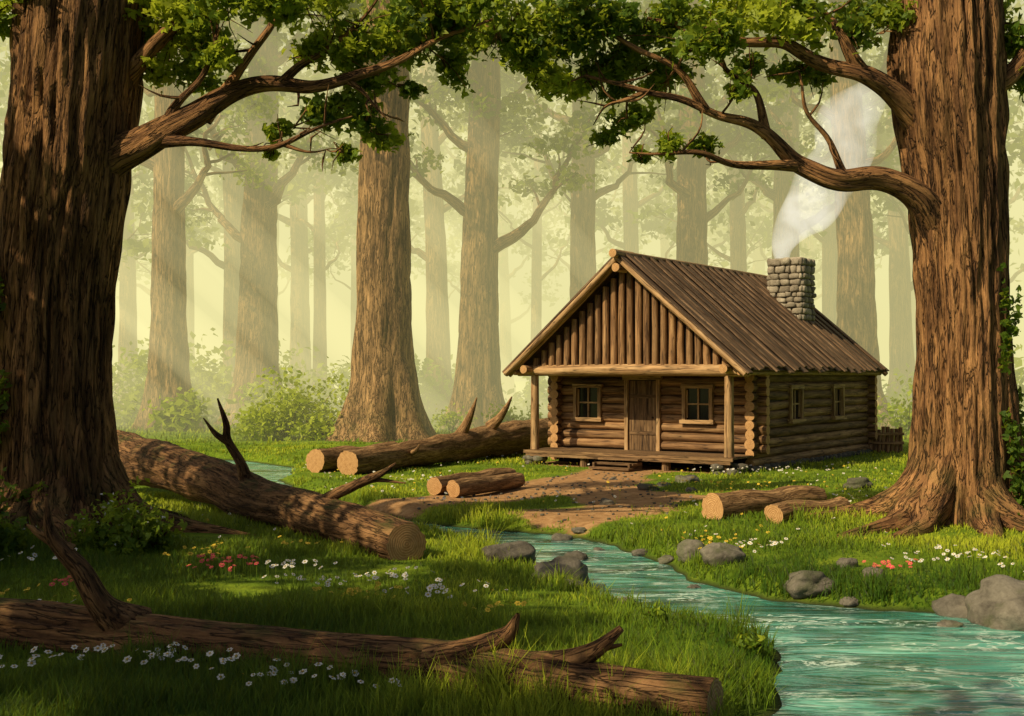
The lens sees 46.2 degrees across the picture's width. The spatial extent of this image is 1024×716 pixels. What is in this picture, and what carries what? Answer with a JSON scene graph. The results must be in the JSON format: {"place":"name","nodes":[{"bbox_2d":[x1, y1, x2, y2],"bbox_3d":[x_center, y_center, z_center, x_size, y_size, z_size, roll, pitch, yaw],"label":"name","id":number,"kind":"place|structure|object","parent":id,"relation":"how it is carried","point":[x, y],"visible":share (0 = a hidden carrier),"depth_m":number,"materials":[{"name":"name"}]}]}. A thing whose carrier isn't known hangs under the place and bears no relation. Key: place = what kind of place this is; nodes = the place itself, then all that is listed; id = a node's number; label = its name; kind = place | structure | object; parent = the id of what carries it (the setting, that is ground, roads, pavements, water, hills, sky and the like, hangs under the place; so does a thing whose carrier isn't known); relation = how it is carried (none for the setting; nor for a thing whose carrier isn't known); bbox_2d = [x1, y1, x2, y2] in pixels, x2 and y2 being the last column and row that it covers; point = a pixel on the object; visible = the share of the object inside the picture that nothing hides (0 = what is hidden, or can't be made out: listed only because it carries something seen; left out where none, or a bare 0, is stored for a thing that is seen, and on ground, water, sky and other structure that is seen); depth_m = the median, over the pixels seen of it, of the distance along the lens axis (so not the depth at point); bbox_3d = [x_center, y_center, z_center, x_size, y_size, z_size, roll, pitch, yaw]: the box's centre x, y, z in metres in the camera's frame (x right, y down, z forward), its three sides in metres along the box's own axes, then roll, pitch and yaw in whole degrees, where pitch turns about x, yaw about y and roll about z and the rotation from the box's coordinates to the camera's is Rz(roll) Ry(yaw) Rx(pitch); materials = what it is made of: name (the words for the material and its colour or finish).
{"place":"outdoors","nodes":[
{"label":"outdoors","id":0,"kind":"place"},
{"bbox_2d":[0,381,1023,715],"bbox_3d":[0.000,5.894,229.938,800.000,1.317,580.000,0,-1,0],"label":"ground","id":1,"kind":"structure","parent":0,"point":[406,509],"depth_m":20.18,"materials":[{"name":"green plant"}]},
{"bbox_2d":[0,467,33,558],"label":"bush","id":2,"kind":"object","parent":1,"relation":"on","point":[9,532],"visible":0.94,"depth_m":16.36,"materials":[{"name":"green plant"}]},
{"bbox_2d":[62,476,187,558],"bbox_3d":[-5.316,2.221,16.796,1.930,1.081,1.593,0,-1,29],"label":"bush","id":3,"kind":"object","parent":1,"relation":"on","point":[128,531],"visible":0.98,"depth_m":16.54,"materials":[{"name":"green plant"}]},
{"bbox_2d":[6,8,298,429],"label":"forest tree","id":4,"kind":"object","parent":1,"relation":"on","point":[168,374],"visible":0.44,"depth_m":57.40,"materials":[{"name":"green plant"}]},
{"bbox_2d":[112,327,350,431],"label":"bush","id":5,"kind":"object","parent":1,"relation":"on","point":[209,387],"visible":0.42,"depth_m":64.54,"materials":[{"name":"green plant"}]},
{"bbox_2d":[0,0,530,542],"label":"oak tree","id":6,"kind":"object","parent":1,"relation":"on","point":[80,144],"visible":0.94,"depth_m":18.37,"materials":[{"name":"green plant"}]},
{"bbox_2d":[117,398,426,560],"bbox_3d":[-5.189,1.845,21.921,1.314,2.256,13.078,1,-1,-36],"label":"fallen log","id":7,"kind":"object","parent":1,"relation":"on","point":[240,487],"visible":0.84,"depth_m":20.33,"materials":[{"name":"brown wood"}]},
{"bbox_2d":[195,11,358,400],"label":"forest tree","id":8,"kind":"object","parent":1,"relation":"on","point":[298,268],"visible":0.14,"depth_m":87.60,"materials":[{"name":"green plant"}]},
{"bbox_2d":[133,3,430,425],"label":"forest tree","id":9,"kind":"object","parent":1,"relation":"on","point":[257,346],"visible":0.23,"depth_m":62.25,"materials":[{"name":"green plant"}]},
{"bbox_2d":[218,357,350,441],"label":"bush","id":10,"kind":"object","parent":1,"relation":"on","point":[255,422],"visible":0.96,"depth_m":48.64,"materials":[{"name":"green plant"}]},
{"bbox_2d":[215,0,457,441],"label":"forest tree","id":11,"kind":"object","parent":1,"relation":"on","point":[383,402],"visible":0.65,"depth_m":47.59,"materials":[{"name":"brown plant"}]},
{"bbox_2d":[306,441,397,472],"bbox_3d":[-4.324,2.758,33.362,0.735,0.752,3.377,-1,-1,34],"label":"cut log","id":12,"kind":"object","parent":1,"relation":"on","point":[321,460],"visible":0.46,"depth_m":32.06,"materials":[{"name":"brown wood"}]},
{"bbox_2d":[0,497,723,715],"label":"fallen log","id":13,"kind":"object","parent":1,"relation":"on","point":[103,614],"visible":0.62,"depth_m":10.15,"materials":[{"name":"brown wood"}]},
{"bbox_2d":[337,396,549,474],"bbox_3d":[-1.173,2.168,36.393,1.396,1.988,12.478,0,-1,28],"label":"fallen log","id":14,"kind":"object","parent":1,"relation":"on","point":[495,436],"visible":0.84,"depth_m":35.17,"materials":[{"name":"brown wood"}]},
{"bbox_2d":[325,0,613,428],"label":"forest tree","id":15,"kind":"object","parent":1,"relation":"on","point":[478,369],"visible":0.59,"depth_m":59.33,"materials":[{"name":"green plant"}]},
{"bbox_2d":[427,468,515,494],"bbox_3d":[-0.868,2.779,27.264,0.429,0.439,3.260,0,-1,30],"label":"cut log","id":16,"kind":"object","parent":1,"relation":"on","point":[436,485],"visible":0.53,"depth_m":26.36,"materials":[{"name":"brown wood"}]},
{"bbox_2d":[446,472,524,497],"bbox_3d":[-0.560,2.775,26.468,0.404,0.389,2.628,-1,-1,32],"label":"cut log","id":17,"kind":"object","parent":1,"relation":"on","point":[460,487],"visible":1,"depth_m":26.11,"materials":[{"name":"brown wood"}]},
{"bbox_2d":[431,400,542,430],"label":"bush","id":18,"kind":"object","parent":1,"relation":"on","point":[451,418],"visible":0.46,"depth_m":54.26,"materials":[{"name":"green plant"}]},
{"bbox_2d":[481,541,535,563],"bbox_3d":[-0.045,2.771,16.871,0.774,0.372,0.687,0,-1,0],"label":"rock","id":19,"kind":"object","parent":1,"relation":"on","point":[526,550],"visible":0.59,"depth_m":16.71,"materials":[{"name":"grey stone"}]},
{"bbox_2d":[0,413,1023,715],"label":"grass","id":20,"kind":"structure","parent":1,"relation":"on","point":[146,683],"depth_m":12.65,"materials":[{"name":"green plant"}]},
{"bbox_2d":[0,0,1023,417],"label":"distant forest","id":21,"kind":"object","parent":1,"relation":"on","point":[728,224],"visible":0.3,"depth_m":81.89,"materials":[{"name":"green plant"}]},
{"bbox_2d":[0,453,1023,700],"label":"wildflowers","id":22,"kind":"object","parent":1,"relation":"on","point":[432,589],"visible":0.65,"depth_m":14.53,"materials":[{"name":"white plant"}]},
{"bbox_2d":[389,472,681,522],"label":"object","id":23,"kind":"object","parent":1,"relation":"on","point":[542,510],"visible":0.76,"depth_m":25.49,"materials":[{"name":"brown soil"}]},
{"bbox_2d":[551,533,572,540],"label":"rock","id":24,"kind":"object","parent":1,"relation":"on","point":[558,537],"visible":0.56,"depth_m":20.42,"materials":[{"name":"grey stone"}]},
{"bbox_2d":[534,556,590,586],"bbox_3d":[0.631,2.893,15.667,0.882,0.568,0.611,0,-1,-16],"label":"rock","id":25,"kind":"object","parent":1,"relation":"on","point":[571,564],"visible":0.43,"depth_m":15.55,"materials":[{"name":"grey stone"}]},
{"bbox_2d":[571,527,585,533],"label":"rock","id":26,"kind":"object","parent":1,"relation":"on","point":[579,530],"visible":1,"depth_m":20.78,"materials":[{"name":"grey stone"}]},
{"bbox_2d":[454,0,717,299],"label":"forest tree","id":27,"kind":"object","parent":1,"relation":"on","point":[582,245],"visible":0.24,"depth_m":65.67,"materials":[{"name":"green plant"}]},
{"bbox_2d":[599,498,614,504],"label":"rock","id":28,"kind":"object","parent":1,"relation":"on","point":[605,501],"visible":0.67,"depth_m":23.98,"materials":[{"name":"grey stone"}]},
{"bbox_2d":[631,549,647,556],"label":"rock","id":29,"kind":"object","parent":1,"relation":"on","point":[638,552],"visible":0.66,"depth_m":18.57,"materials":[{"name":"grey stone"}]},
{"bbox_2d":[637,483,659,490],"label":"rock","id":30,"kind":"object","parent":1,"relation":"on","point":[645,487],"visible":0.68,"depth_m":26.45,"materials":[{"name":"grey stone"}]},
{"bbox_2d":[657,482,670,486],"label":"rock","id":31,"kind":"object","parent":1,"relation":"on","point":[659,484],"visible":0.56,"depth_m":27.67,"materials":[{"name":"grey stone"}]},
{"bbox_2d":[658,555,673,563],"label":"rock","id":32,"kind":"object","parent":1,"relation":"on","point":[664,559],"visible":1,"depth_m":17.80,"materials":[{"name":"grey stone"}]},
{"bbox_2d":[675,474,699,482],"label":"rock","id":33,"kind":"object","parent":1,"relation":"on","point":[686,478],"visible":0.53,"depth_m":28.76,"materials":[{"name":"grey stone"}]},
{"bbox_2d":[676,539,704,562],"bbox_3d":[2.661,2.827,17.473,0.548,0.385,0.363,0,-1,7],"label":"rock","id":34,"kind":"object","parent":1,"relation":"on","point":[685,549],"visible":0.46,"depth_m":17.35,"materials":[{"name":"grey stone"}]},
{"bbox_2d":[685,487,696,491],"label":"rock","id":35,"kind":"object","parent":1,"relation":"on","point":[688,489],"visible":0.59,"depth_m":26.09,"materials":[{"name":"grey stone"}]},
{"bbox_2d":[687,584,701,588],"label":"rock","id":36,"kind":"object","parent":1,"relation":"on","point":[694,586],"visible":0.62,"depth_m":15.83,"materials":[{"name":"grey stone"}]},
{"bbox_2d":[502,249,888,474],"bbox_3d":[6.046,-0.026,37.441,7.873,6.579,12.164,-1,-1,35],"label":"log cabin","id":37,"kind":"object","parent":1,"relation":"on","point":[639,360],"visible":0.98,"depth_m":34.25,"materials":[{"name":"brown wood"}]},
{"bbox_2d":[571,384,602,421],"bbox_3d":[2.243,1.323,35.653,1.040,1.100,0.205,-1,-1,35],"label":"front window","id":38,"kind":"structure","parent":37,"relation":"in","point":[587,398],"depth_m":35.69,"materials":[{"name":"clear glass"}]},
{"bbox_2d":[622,375,662,450],"bbox_3d":[3.765,1.595,34.598,1.250,2.185,0.160,-1,-1,35],"label":"door","id":39,"kind":"structure","parent":37,"relation":"in","point":[642,404],"depth_m":34.61,"materials":[{"name":"brown wood"}]},
{"bbox_2d":[679,384,714,423],"bbox_3d":[5.192,1.293,33.588,1.040,1.100,0.205,-1,-1,35],"label":"front window","id":40,"kind":"structure","parent":37,"relation":"in","point":[697,400],"depth_m":33.63,"materials":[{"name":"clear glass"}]},
{"bbox_2d":[788,385,805,423],"bbox_3d":[8.247,1.330,34.809,0.205,1.100,1.040,-1,-1,35],"label":"side window","id":41,"kind":"structure","parent":37,"relation":"in","point":[796,399],"depth_m":34.84,"materials":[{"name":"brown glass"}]},
{"bbox_2d":[830,384,846,419],"bbox_3d":[10.226,1.372,37.634,0.205,1.100,1.040,-1,-1,35],"label":"side window","id":42,"kind":"structure","parent":37,"relation":"in","point":[838,395],"depth_m":37.75,"materials":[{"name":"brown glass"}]},
{"bbox_2d":[563,0,827,264],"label":"forest tree","id":43,"kind":"object","parent":1,"relation":"on","point":[694,216],"visible":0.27,"depth_m":61.49,"materials":[{"name":"green plant"}]},
{"bbox_2d":[642,606,770,656],"bbox_3d":[1.901,2.764,12.025,0.347,0.367,1.600,1,-1,-39],"label":"fern","id":44,"kind":"object","parent":1,"relation":"on","point":[749,641],"visible":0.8,"depth_m":11.55,"materials":[{"name":"green plant"}]},
{"bbox_2d":[415,344,1023,414],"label":"bush","id":45,"kind":"object","parent":1,"relation":"on","point":[426,384],"visible":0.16,"depth_m":75.36,"materials":[{"name":"green plant"}]},
{"bbox_2d":[699,542,745,566],"bbox_3d":[2.924,2.755,16.648,0.618,0.402,0.523,0,-1,0],"label":"rock","id":46,"kind":"object","parent":1,"relation":"on","point":[715,553],"visible":0.75,"depth_m":16.49,"materials":[{"name":"grey stone"}]},
{"bbox_2d":[462,0,1023,542],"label":"oak tree","id":47,"kind":"object","parent":1,"relation":"on","point":[946,82],"visible":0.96,"depth_m":19.32,"materials":[{"name":"green plant"}]},
{"bbox_2d":[702,485,826,519],"bbox_3d":[4.532,2.605,21.413,2.829,0.575,0.534,1,-1,-38],"label":"cut log","id":48,"kind":"object","parent":1,"relation":"on","point":[737,503],"visible":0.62,"depth_m":20.88,"materials":[{"name":"brown wood"}]},
{"bbox_2d":[668,0,898,258],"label":"forest tree","id":49,"kind":"object","parent":1,"relation":"on","point":[789,227],"visible":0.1,"depth_m":67.73,"materials":[{"name":"green plant"}]},
{"bbox_2d":[706,0,899,428],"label":"forest tree","id":50,"kind":"object","parent":1,"relation":"on","point":[856,322],"visible":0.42,"depth_m":59.63,"materials":[{"name":"green plant"}]},
{"bbox_2d":[764,496,849,523],"bbox_3d":[5.077,2.624,20.517,1.867,0.426,0.403,1,-1,-37],"label":"cut log","id":51,"kind":"object","parent":1,"relation":"on","point":[782,511],"visible":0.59,"depth_m":20.16,"materials":[{"name":"brown wood"}]},
{"bbox_2d":[784,570,834,598],"bbox_3d":[3.704,2.824,14.970,0.610,0.361,0.505,0,-1,-20],"label":"rock","id":52,"kind":"object","parent":1,"relation":"on","point":[805,585],"visible":0.97,"depth_m":14.79,"materials":[{"name":"grey stone"}]},
{"bbox_2d":[836,557,858,567],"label":"rock","id":53,"kind":"object","parent":1,"relation":"on","point":[848,561],"visible":0.54,"depth_m":16.00,"materials":[{"name":"grey stone"}]},
{"bbox_2d":[839,596,858,606],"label":"rock","id":54,"kind":"object","parent":1,"relation":"on","point":[849,601],"visible":1,"depth_m":14.49,"materials":[{"name":"grey stone"}]},
{"bbox_2d":[843,477,872,488],"bbox_3d":[7.831,2.885,27.233,0.599,0.377,0.440,0,-1,-22],"label":"rock","id":55,"kind":"object","parent":1,"relation":"on","point":[857,482],"visible":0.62,"depth_m":27.09,"materials":[{"name":"grey stone"}]},
{"bbox_2d":[862,567,884,576],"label":"rock","id":56,"kind":"object","parent":1,"relation":"on","point":[869,569],"visible":0.39,"depth_m":15.34,"materials":[{"name":"grey stone"}]},
{"bbox_2d":[868,426,903,452],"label":"wooden fence","id":57,"kind":"object","parent":1,"relation":"on","point":[890,439],"visible":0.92,"depth_m":40.18,"materials":[{"name":"brown wood"}]},
{"bbox_2d":[877,370,912,439],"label":"bush","id":58,"kind":"object","parent":1,"relation":"on","point":[900,413],"visible":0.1,"depth_m":50.20,"materials":[{"name":"green plant"}]},
{"bbox_2d":[931,593,966,618],"bbox_3d":[5.195,2.940,14.059,0.548,0.348,0.398,0,-1,21],"label":"rock","id":59,"kind":"object","parent":1,"relation":"on","point":[952,605],"visible":0.48,"depth_m":13.98,"materials":[{"name":"grey stone"}]},
{"bbox_2d":[964,574,1023,631],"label":"rock","id":60,"kind":"object","parent":1,"relation":"on","point":[996,601],"visible":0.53,"depth_m":13.48,"materials":[{"name":"grey stone"}]},
{"bbox_2d":[0,0,1023,381],"label":"sky","id":61,"kind":"structure","parent":0,"point":[208,277],"materials":[{"name":"beige"}]},
{"bbox_2d":[551,579,585,588],"bbox_3d":[0.714,2.886,14.953,0.472,0.249,0.328,0,-1,19],"label":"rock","id":62,"kind":"object","parent":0,"point":[580,582],"visible":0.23,"depth_m":14.87,"materials":[{"name":"grey stone"}]},
{"bbox_2d":[225,460,1023,715],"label":"stream water","id":63,"kind":"structure","parent":0,"point":[836,661],"depth_m":12.36,"materials":[{"name":"teal liquid"}]},
{"bbox_2d":[564,550,587,559],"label":"rock","id":64,"kind":"object","parent":63,"relation":"in","point":[577,554],"visible":0.48,"depth_m":18.24,"materials":[{"name":"grey stone"}]},
{"bbox_2d":[593,547,603,550],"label":"rock","id":65,"kind":"object","parent":63,"relation":"in","point":[597,548],"visible":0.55,"depth_m":19.23,"materials":[{"name":"grey stone"}]},
{"bbox_2d":[936,619,963,626],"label":"rock","id":66,"kind":"object","parent":63,"relation":"in","point":[946,623],"visible":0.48,"depth_m":13.40,"materials":[{"name":"grey stone"}]}
]}

